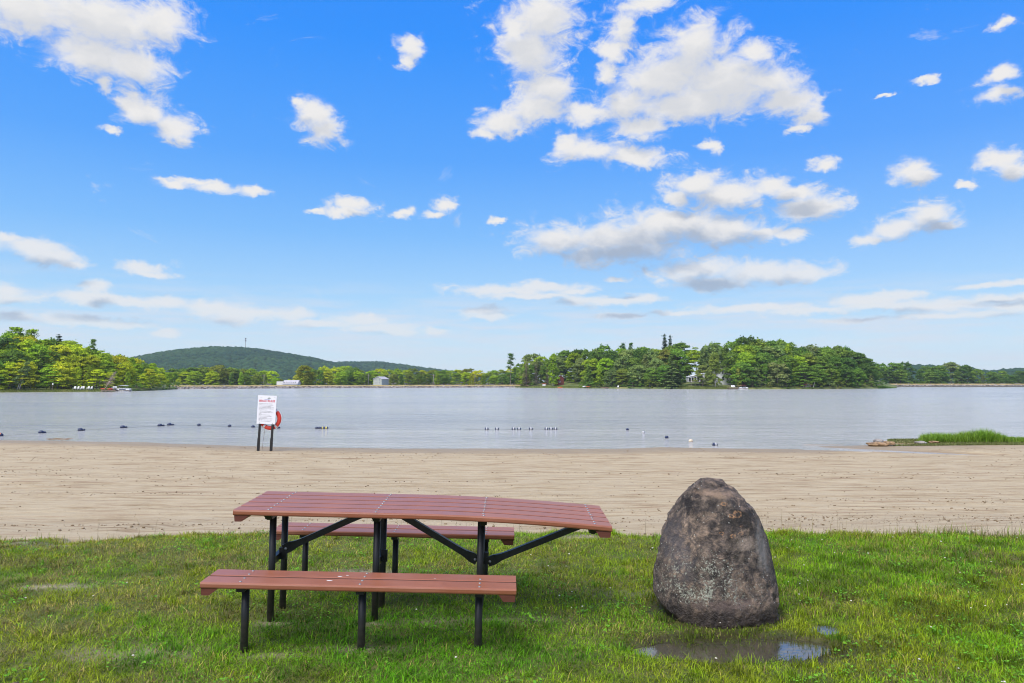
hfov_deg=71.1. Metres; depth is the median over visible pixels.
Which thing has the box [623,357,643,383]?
broadleaf tree
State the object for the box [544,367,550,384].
dead fir
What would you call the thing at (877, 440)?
rock
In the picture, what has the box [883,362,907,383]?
broadleaf tree
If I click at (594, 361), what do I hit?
broadleaf tree
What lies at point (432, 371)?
broadleaf tree
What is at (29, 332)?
pine tree
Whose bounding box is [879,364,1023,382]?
trees
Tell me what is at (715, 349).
broadleaf tree
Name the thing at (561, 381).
cabin
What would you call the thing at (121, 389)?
pontoon boat
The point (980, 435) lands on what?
reed grass
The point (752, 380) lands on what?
bush
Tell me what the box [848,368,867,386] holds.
broadleaf tree
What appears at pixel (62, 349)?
broadleaf tree
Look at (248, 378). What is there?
broadleaf tree
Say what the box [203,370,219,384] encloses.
broadleaf tree
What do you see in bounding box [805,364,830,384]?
broadleaf tree
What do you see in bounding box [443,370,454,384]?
broadleaf tree
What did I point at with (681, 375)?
conifer tree
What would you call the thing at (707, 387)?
bank grass
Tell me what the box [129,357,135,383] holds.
broadleaf tree
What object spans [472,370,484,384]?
broadleaf tree
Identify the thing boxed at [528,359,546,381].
broadleaf tree
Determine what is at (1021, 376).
broadleaf tree
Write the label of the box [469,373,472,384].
broadleaf tree
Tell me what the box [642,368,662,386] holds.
broadleaf tree
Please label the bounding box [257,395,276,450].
sign
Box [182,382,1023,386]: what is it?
land
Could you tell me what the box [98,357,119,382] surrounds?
broadleaf tree
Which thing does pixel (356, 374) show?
broadleaf tree
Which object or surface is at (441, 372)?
broadleaf tree
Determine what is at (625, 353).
broadleaf tree
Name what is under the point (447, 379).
broadleaf tree
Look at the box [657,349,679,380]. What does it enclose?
broadleaf tree
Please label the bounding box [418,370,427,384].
broadleaf tree
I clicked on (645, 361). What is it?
broadleaf tree
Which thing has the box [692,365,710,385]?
broadleaf tree
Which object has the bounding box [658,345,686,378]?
broadleaf tree
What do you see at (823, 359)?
broadleaf tree
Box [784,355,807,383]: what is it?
broadleaf tree
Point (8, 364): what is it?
broadleaf tree
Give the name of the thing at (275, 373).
broadleaf tree
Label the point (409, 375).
broadleaf tree
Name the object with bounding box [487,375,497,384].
broadleaf tree
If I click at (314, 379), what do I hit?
broadleaf tree
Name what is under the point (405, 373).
broadleaf tree
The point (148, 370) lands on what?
broadleaf tree
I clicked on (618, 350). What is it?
broadleaf tree
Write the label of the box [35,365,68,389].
broadleaf tree
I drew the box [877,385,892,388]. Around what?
headland reeds
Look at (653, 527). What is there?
seed stalks
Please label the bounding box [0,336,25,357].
broadleaf tree
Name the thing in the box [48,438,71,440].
driftwood twigs
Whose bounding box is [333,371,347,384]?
broadleaf tree
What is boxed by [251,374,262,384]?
broadleaf tree
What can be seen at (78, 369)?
broadleaf tree
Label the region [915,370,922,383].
broadleaf tree
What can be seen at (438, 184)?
sky
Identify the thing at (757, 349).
broadleaf tree
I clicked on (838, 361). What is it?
broadleaf tree
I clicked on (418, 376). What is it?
broadleaf tree
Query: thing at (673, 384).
fir tree
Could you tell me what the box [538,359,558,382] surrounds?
broadleaf tree
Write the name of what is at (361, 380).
broadleaf tree
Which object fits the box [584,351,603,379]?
broadleaf tree
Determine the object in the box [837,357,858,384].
broadleaf tree
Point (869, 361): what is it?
broadleaf tree
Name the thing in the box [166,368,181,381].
broadleaf tree
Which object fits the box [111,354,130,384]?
broadleaf tree
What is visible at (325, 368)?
broadleaf tree
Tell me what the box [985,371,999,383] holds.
broadleaf tree
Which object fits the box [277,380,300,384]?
house
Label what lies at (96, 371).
broadleaf tree
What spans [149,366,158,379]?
broadleaf tree
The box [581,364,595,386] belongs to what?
conifer tree
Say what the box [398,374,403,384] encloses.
broadleaf tree
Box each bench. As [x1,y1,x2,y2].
[200,569,515,652]
[276,522,513,574]
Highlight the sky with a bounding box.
[0,0,1023,381]
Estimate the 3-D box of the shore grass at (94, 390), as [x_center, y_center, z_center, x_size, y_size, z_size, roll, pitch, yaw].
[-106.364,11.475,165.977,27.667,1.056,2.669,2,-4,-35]
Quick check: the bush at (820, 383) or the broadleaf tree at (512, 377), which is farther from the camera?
the broadleaf tree at (512, 377)
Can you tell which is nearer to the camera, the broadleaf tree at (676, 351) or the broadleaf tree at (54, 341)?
the broadleaf tree at (54, 341)
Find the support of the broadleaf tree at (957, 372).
on the land
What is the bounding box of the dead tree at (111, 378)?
[103,373,115,388]
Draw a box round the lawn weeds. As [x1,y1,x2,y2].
[1,530,1023,682]
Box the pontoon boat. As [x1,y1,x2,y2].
[115,385,131,391]
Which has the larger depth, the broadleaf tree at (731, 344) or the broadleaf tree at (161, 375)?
the broadleaf tree at (731, 344)
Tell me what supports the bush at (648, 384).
on the headland
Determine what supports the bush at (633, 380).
on the headland
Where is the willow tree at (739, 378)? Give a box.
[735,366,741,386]
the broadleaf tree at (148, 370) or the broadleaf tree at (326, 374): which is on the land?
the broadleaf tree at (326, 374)
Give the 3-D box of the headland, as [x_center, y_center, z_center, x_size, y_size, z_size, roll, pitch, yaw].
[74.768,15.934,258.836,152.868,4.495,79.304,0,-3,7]
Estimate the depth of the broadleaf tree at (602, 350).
266.25 m
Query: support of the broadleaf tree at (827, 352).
on the headland
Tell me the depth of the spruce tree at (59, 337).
200.00 m
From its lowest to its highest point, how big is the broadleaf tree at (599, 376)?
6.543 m
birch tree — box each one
[11,361,30,389]
[546,354,559,385]
[707,352,722,386]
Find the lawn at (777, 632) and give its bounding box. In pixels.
[0,532,1023,682]
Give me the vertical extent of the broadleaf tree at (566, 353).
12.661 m
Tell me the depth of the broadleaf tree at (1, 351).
172.64 m
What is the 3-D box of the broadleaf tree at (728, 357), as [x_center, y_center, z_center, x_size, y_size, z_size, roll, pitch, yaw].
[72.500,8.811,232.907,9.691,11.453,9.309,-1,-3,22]
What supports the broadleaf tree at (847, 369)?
on the headland
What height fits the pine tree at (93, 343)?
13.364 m
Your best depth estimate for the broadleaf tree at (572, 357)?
269.13 m
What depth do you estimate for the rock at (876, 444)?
28.26 m
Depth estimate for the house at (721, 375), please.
232.66 m
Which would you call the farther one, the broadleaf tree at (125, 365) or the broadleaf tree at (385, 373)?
the broadleaf tree at (385, 373)
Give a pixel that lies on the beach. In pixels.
(49, 507)
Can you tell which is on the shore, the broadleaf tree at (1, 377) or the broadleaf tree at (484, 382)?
the broadleaf tree at (1, 377)
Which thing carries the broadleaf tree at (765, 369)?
on the headland
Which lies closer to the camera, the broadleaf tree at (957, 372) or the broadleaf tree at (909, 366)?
the broadleaf tree at (957, 372)
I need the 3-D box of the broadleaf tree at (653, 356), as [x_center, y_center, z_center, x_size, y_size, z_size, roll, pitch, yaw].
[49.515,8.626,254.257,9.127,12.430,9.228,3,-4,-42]
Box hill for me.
[124,346,434,382]
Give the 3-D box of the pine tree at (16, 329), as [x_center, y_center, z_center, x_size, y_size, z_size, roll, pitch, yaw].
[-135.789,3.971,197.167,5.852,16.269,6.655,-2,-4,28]
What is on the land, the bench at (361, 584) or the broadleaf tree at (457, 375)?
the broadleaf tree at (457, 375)
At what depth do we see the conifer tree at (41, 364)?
175.08 m
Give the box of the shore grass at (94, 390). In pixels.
[0,389,113,391]
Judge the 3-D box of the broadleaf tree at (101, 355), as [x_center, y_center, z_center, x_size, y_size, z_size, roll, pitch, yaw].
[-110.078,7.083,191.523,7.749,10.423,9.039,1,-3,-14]
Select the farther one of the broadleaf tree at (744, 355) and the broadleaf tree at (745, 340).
the broadleaf tree at (745, 340)
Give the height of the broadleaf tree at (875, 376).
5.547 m
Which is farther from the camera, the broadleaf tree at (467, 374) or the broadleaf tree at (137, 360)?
the broadleaf tree at (467, 374)
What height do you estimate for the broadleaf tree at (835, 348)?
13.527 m
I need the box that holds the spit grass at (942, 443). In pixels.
[887,438,1023,445]
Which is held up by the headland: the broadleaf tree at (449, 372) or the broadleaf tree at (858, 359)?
the broadleaf tree at (858, 359)
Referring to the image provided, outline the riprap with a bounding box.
[174,384,1023,388]
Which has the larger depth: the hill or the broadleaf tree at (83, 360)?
the hill
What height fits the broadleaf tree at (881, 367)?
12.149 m
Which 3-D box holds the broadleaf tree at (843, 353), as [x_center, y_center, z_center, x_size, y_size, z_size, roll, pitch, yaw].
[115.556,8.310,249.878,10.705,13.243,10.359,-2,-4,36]
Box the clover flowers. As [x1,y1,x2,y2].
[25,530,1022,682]
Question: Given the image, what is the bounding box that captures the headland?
[521,380,896,388]
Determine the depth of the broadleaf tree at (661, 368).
234.59 m
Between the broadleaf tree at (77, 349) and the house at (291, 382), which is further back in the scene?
the house at (291, 382)
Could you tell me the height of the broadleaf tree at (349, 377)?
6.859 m
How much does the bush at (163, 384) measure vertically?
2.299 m
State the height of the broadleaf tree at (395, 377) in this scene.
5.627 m
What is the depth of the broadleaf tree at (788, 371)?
226.59 m
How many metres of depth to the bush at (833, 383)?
229.06 m
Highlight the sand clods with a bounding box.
[1,446,1023,534]
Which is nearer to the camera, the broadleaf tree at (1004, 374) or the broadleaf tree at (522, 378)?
the broadleaf tree at (522, 378)
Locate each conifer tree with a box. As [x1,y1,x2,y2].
[36,349,48,387]
[43,347,66,387]
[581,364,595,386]
[673,364,688,386]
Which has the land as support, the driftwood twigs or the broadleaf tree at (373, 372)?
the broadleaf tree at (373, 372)
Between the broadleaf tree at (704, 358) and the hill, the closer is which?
the broadleaf tree at (704, 358)
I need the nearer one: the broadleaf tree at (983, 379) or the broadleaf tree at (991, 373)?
the broadleaf tree at (983, 379)
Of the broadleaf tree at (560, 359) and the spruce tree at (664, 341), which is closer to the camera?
the spruce tree at (664, 341)
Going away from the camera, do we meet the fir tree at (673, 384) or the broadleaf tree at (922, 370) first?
the fir tree at (673, 384)
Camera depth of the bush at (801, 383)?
223.45 m
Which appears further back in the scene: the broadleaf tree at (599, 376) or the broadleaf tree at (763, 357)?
the broadleaf tree at (599, 376)
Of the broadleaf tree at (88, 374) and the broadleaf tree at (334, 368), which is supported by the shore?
the broadleaf tree at (88, 374)
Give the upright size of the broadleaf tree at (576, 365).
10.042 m
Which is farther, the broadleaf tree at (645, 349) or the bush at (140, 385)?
the broadleaf tree at (645, 349)
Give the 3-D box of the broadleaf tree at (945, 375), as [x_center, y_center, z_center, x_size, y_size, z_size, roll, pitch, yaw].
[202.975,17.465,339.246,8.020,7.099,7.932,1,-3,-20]
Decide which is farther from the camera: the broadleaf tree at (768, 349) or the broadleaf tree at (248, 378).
the broadleaf tree at (248, 378)
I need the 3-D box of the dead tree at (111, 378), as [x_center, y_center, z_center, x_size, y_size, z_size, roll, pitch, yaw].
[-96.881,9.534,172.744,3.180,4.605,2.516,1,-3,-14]
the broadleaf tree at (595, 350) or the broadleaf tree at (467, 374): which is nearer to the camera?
the broadleaf tree at (595, 350)
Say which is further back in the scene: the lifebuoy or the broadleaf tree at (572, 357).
the broadleaf tree at (572, 357)
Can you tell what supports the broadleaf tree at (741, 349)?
on the headland
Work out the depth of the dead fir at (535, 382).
268.50 m
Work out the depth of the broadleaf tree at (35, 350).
182.10 m
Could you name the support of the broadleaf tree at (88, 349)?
on the shore
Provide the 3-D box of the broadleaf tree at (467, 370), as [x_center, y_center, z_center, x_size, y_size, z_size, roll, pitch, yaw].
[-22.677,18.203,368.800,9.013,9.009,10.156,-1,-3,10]
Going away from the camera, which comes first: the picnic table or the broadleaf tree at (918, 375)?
the picnic table
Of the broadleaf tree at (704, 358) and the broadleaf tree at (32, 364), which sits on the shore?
the broadleaf tree at (32, 364)
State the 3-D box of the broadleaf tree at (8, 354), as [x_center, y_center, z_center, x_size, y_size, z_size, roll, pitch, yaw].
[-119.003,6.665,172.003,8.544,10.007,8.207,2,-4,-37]
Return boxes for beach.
[0,440,1023,541]
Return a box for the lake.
[0,387,1023,454]
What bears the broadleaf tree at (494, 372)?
on the land
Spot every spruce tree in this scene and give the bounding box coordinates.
[56,334,62,357]
[661,334,667,349]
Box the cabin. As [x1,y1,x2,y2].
[554,375,563,384]
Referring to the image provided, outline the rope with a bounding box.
[4,425,352,435]
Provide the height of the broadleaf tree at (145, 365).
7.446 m
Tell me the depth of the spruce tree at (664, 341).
263.05 m
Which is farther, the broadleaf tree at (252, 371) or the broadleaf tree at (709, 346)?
the broadleaf tree at (252, 371)
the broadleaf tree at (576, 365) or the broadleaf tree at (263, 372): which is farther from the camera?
the broadleaf tree at (263, 372)
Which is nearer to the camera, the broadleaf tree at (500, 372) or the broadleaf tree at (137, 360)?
the broadleaf tree at (137, 360)
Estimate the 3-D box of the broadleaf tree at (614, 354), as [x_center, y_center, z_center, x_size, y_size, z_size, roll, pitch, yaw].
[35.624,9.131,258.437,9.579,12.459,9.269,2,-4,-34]
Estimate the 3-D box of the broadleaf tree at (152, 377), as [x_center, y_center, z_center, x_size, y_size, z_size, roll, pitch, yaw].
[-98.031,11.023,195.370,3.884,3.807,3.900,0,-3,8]
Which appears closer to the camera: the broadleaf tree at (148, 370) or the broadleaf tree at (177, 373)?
the broadleaf tree at (148, 370)
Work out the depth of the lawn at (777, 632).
5.10 m
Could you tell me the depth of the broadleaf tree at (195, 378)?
297.11 m
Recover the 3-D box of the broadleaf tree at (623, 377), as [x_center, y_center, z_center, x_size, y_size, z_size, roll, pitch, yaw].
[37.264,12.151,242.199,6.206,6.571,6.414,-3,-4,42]
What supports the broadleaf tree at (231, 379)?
on the land
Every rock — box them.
[866,442,888,445]
[873,439,883,441]
[884,441,894,444]
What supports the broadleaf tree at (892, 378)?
on the land
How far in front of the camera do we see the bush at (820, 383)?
226.40 m
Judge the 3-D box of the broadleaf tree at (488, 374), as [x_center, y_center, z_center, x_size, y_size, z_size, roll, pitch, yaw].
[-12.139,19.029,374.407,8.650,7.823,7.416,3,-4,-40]
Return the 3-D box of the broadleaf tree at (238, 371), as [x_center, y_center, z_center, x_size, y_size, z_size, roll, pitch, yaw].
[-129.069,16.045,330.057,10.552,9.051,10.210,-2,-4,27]
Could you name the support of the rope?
on the lake
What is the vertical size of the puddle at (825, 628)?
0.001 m
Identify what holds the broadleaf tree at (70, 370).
on the shore
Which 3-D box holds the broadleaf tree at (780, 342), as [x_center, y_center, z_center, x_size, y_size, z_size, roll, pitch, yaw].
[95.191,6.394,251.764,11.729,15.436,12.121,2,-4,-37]
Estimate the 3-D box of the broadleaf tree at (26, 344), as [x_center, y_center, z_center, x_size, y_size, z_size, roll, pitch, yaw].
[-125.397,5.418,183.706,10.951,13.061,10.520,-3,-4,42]
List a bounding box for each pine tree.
[7,326,26,336]
[24,329,39,342]
[90,339,96,354]
[506,353,515,384]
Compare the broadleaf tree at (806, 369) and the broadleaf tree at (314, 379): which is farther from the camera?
the broadleaf tree at (314, 379)
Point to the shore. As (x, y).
(139, 388)
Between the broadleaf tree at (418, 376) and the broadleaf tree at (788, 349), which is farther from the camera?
the broadleaf tree at (418, 376)
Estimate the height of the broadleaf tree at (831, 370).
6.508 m
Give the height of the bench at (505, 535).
0.561 m
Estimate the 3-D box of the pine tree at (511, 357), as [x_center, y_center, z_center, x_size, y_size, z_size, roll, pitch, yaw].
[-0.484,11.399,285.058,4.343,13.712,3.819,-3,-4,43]
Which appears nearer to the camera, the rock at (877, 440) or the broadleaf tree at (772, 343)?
the rock at (877, 440)
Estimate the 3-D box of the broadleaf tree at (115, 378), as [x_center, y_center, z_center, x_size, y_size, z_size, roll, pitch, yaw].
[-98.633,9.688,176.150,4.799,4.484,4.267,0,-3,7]
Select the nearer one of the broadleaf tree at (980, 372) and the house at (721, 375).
the house at (721, 375)
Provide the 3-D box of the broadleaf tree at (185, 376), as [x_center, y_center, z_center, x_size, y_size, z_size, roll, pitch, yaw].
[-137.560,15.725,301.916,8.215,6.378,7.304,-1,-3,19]
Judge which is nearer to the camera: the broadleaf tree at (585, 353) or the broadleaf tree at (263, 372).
the broadleaf tree at (585, 353)
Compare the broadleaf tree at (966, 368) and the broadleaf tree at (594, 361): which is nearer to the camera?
the broadleaf tree at (594, 361)
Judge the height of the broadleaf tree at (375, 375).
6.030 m
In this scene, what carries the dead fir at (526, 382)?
on the headland
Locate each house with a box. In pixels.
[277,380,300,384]
[373,376,388,384]
[708,368,732,384]
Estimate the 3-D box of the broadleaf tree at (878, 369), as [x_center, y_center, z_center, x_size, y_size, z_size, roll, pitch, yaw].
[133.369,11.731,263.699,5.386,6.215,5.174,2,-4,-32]
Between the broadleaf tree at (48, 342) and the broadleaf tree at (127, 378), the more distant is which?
the broadleaf tree at (48, 342)
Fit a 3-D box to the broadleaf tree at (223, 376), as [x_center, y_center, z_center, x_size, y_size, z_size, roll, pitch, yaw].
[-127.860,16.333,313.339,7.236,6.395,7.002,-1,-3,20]
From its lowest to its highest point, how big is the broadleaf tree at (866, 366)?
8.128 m
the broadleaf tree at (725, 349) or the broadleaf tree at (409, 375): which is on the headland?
the broadleaf tree at (725, 349)
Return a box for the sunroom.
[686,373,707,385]
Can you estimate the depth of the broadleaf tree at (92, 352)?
205.60 m
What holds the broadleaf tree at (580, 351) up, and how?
on the headland
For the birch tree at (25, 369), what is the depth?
162.84 m
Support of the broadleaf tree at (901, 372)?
on the land
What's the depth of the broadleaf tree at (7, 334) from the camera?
195.62 m
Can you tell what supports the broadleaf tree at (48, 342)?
on the shore
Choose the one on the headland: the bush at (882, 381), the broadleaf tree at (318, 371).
the bush at (882, 381)
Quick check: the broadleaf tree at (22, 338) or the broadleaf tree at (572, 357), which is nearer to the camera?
the broadleaf tree at (22, 338)
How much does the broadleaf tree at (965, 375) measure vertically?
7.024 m
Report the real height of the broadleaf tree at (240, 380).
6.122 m
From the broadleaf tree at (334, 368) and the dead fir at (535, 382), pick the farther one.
the broadleaf tree at (334, 368)
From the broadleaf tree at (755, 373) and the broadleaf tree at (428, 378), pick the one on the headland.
the broadleaf tree at (755, 373)
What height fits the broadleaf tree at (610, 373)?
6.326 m
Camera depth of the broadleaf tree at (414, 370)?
363.43 m
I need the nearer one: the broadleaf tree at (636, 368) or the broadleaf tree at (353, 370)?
the broadleaf tree at (636, 368)
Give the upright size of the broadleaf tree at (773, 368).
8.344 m
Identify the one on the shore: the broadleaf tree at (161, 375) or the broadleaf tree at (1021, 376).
the broadleaf tree at (161, 375)
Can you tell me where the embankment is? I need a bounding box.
[171,384,1023,388]
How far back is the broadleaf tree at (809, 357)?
233.29 m
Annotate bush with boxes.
[131,383,142,389]
[158,382,169,388]
[628,379,637,387]
[644,380,654,387]
[745,379,758,386]
[797,380,811,388]
[815,381,826,386]
[822,380,834,387]
[876,380,887,387]
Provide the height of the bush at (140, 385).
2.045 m
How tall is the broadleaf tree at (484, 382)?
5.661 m
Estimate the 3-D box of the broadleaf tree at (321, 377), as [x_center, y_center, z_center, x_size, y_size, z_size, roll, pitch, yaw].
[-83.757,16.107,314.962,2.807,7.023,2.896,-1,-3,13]
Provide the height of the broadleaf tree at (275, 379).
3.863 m
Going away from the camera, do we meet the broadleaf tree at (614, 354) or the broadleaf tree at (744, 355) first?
the broadleaf tree at (744, 355)
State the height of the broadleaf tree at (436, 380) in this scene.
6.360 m
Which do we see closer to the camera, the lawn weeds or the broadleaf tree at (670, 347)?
the lawn weeds
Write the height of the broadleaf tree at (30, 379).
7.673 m
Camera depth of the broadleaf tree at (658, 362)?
243.01 m
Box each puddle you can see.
[632,639,830,664]
[808,625,838,634]
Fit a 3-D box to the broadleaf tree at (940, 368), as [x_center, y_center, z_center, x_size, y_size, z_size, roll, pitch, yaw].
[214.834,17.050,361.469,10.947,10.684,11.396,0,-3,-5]
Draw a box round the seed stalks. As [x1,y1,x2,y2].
[64,507,1021,539]
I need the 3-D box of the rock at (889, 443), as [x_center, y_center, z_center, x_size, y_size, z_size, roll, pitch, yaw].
[14.987,4.049,28.523,0.468,0.162,0.416,0,-3,0]
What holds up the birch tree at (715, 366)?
on the headland
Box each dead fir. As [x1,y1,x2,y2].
[520,360,531,385]
[532,364,538,385]
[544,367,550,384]
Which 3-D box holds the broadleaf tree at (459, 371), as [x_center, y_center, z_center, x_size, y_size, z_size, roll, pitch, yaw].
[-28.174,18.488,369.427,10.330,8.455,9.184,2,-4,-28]
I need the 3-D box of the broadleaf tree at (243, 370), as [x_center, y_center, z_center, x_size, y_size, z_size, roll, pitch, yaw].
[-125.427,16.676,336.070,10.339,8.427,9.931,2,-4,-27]
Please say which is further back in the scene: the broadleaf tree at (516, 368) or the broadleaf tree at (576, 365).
the broadleaf tree at (516, 368)
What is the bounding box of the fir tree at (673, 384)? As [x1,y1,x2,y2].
[659,352,684,388]
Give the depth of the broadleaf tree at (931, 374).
338.27 m
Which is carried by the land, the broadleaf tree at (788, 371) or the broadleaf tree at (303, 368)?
the broadleaf tree at (303, 368)
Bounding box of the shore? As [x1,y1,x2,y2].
[0,380,181,391]
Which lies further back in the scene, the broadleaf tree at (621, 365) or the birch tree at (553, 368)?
the birch tree at (553, 368)
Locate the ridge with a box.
[335,360,496,381]
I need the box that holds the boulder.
[653,477,779,628]
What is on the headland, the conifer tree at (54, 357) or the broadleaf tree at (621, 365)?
the broadleaf tree at (621, 365)
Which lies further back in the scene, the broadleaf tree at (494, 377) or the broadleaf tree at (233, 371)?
the broadleaf tree at (494, 377)
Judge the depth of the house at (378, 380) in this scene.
299.87 m
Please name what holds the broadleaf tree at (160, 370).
on the shore
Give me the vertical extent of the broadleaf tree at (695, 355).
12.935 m
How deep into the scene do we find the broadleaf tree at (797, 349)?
245.63 m
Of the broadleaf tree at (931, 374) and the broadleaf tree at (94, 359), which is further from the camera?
the broadleaf tree at (931, 374)
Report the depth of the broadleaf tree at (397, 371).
368.79 m
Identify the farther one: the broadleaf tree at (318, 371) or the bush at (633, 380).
the broadleaf tree at (318, 371)
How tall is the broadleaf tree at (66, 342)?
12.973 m
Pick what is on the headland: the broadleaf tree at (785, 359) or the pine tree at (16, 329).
the broadleaf tree at (785, 359)
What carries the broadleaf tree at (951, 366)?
on the land
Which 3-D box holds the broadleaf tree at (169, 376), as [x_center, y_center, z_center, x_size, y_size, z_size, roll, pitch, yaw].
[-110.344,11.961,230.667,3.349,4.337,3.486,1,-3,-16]
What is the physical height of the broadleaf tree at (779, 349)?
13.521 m
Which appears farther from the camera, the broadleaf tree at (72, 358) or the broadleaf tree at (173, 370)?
the broadleaf tree at (173, 370)
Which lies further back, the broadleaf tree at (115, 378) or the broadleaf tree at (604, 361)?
the broadleaf tree at (604, 361)
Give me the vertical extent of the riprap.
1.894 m
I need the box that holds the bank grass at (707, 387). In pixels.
[515,386,730,388]
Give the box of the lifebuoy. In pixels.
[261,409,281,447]
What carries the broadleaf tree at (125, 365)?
on the shore
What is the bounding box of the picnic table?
[233,491,611,621]
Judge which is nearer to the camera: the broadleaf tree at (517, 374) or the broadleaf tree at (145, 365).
the broadleaf tree at (145, 365)
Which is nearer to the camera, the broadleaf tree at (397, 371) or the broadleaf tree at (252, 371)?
the broadleaf tree at (252, 371)
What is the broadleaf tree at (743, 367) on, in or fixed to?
on the headland
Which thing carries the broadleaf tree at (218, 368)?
on the land
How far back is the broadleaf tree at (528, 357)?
295.01 m
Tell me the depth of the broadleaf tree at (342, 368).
359.94 m
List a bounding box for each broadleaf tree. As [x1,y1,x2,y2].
[0,330,23,337]
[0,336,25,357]
[0,338,43,373]
[0,349,13,359]
[0,349,34,387]
[0,360,7,383]
[0,361,25,389]
[1,358,40,388]
[9,352,39,387]
[12,335,41,344]
[24,362,38,388]
[25,343,52,377]
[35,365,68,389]
[42,338,53,384]
[42,344,78,382]
[44,337,59,355]
[46,362,77,389]
[51,342,90,378]
[53,354,83,383]
[54,339,83,368]
[69,356,97,385]
[72,366,82,388]
[80,344,101,368]
[81,346,91,379]
[83,354,105,384]
[84,350,113,380]
[84,366,94,388]
[87,369,108,388]
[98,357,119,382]
[101,372,121,387]
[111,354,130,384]
[116,361,137,387]
[124,371,131,387]
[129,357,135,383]
[133,363,145,386]
[134,358,146,379]
[135,362,149,382]
[136,374,151,388]
[142,368,157,383]
[147,375,159,385]
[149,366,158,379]
[152,373,166,385]
[157,368,165,381]
[164,372,174,383]
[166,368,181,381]
[172,372,184,381]
[179,372,193,384]
[183,367,201,384]
[186,371,203,384]
[193,366,208,383]
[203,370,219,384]
[208,365,229,384]
[211,372,227,383]
[219,367,237,384]
[227,367,241,384]
[228,372,234,384]
[236,368,253,383]
[238,372,243,384]
[242,373,251,384]
[244,368,259,384]
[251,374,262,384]
[255,370,270,384]
[263,374,267,384]
[265,371,279,384]
[270,377,278,384]
[295,365,315,384]
[301,374,316,384]
[309,369,323,383]
[316,365,334,384]
[317,371,334,384]
[318,371,324,384]
[326,366,341,384]
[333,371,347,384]
[336,365,352,384]
[342,372,355,384]
[345,367,362,384]
[350,370,364,384]
[358,373,372,384]
[363,370,377,384]
[370,373,381,382]
[380,369,394,384]
[388,374,399,384]
[393,368,404,384]
[398,369,415,384]
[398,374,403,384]
[404,373,415,384]
[406,368,421,384]
[412,374,425,384]
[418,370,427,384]
[421,374,432,384]
[427,369,439,384]
[432,370,446,384]
[434,373,439,384]
[439,373,450,384]
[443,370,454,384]
[450,373,461,383]
[451,370,462,384]
[459,368,473,384]
[460,372,471,384]
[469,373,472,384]
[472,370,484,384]
[481,374,486,384]
[485,371,494,384]
[487,370,497,384]
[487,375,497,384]
[496,369,507,384]
[496,373,509,384]
[502,372,516,384]
[509,363,522,384]
[515,369,522,384]
[518,375,530,385]
[519,353,540,379]
[520,364,537,385]
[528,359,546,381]
[531,356,547,381]
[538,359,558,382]
[553,356,567,380]
[557,350,569,375]
[563,352,581,382]
[565,349,582,380]
[571,358,588,382]
[580,348,588,379]
[580,358,599,382]
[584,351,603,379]
[587,348,601,370]
[592,343,611,375]
[594,369,602,384]
[596,358,615,383]
[601,369,619,386]
[602,350,621,381]
[611,357,630,383]
[612,347,625,359]
[614,348,639,381]
[615,368,629,385]
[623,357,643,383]
[626,364,649,386]
[629,348,647,379]
[639,346,652,364]
[639,349,659,381]
[641,353,648,381]
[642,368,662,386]
[647,357,665,382]
[654,364,674,385]
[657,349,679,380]
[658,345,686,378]
[663,347,690,381]
[672,341,697,372]
[684,346,709,375]
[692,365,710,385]
[697,341,723,373]
[697,347,708,379]
[706,354,715,381]
[711,343,723,367]
[721,344,729,367]
[721,351,744,383]
[723,339,743,355]
[726,344,756,373]
[727,351,756,384]
[730,335,759,371]
[730,362,756,386]
[743,367,761,385]
[747,337,772,380]
[750,345,763,375]
[751,351,776,384]
[759,346,780,374]
[761,364,769,386]
[766,340,777,347]
[767,362,791,386]
[769,344,794,380]
[773,339,796,356]
[777,355,802,382]
[782,343,792,373]
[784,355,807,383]
[785,365,792,385]
[791,346,808,373]
[792,362,821,383]
[793,349,811,381]
[799,344,820,355]
[799,353,819,379]
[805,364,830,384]
[808,355,833,384]
[818,348,840,380]
[824,367,841,386]
[827,356,845,383]
[830,345,845,374]
[833,347,857,380]
[834,365,856,386]
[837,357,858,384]
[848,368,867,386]
[850,352,865,378]
[858,362,875,384]
[862,357,877,381]
[867,369,879,382]
[872,366,881,379]
[875,363,887,382]
[881,370,899,383]
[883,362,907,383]
[886,370,912,383]
[897,361,916,383]
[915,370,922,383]
[917,365,933,383]
[921,370,941,383]
[925,365,950,383]
[933,371,950,383]
[942,362,968,383]
[951,365,975,383]
[953,369,961,383]
[959,371,976,383]
[970,368,986,383]
[980,374,985,383]
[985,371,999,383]
[990,375,1004,383]
[996,371,1008,383]
[1004,375,1017,383]
[1012,371,1023,383]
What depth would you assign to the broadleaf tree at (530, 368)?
278.31 m
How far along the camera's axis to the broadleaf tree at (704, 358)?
244.12 m
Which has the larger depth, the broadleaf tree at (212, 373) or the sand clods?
the broadleaf tree at (212, 373)
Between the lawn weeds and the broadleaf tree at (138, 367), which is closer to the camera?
the lawn weeds
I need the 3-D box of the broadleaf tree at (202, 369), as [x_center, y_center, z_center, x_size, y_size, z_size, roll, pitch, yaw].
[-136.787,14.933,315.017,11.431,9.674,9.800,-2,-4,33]
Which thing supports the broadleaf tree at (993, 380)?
on the land
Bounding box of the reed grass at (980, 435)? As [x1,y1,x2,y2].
[916,428,1023,442]

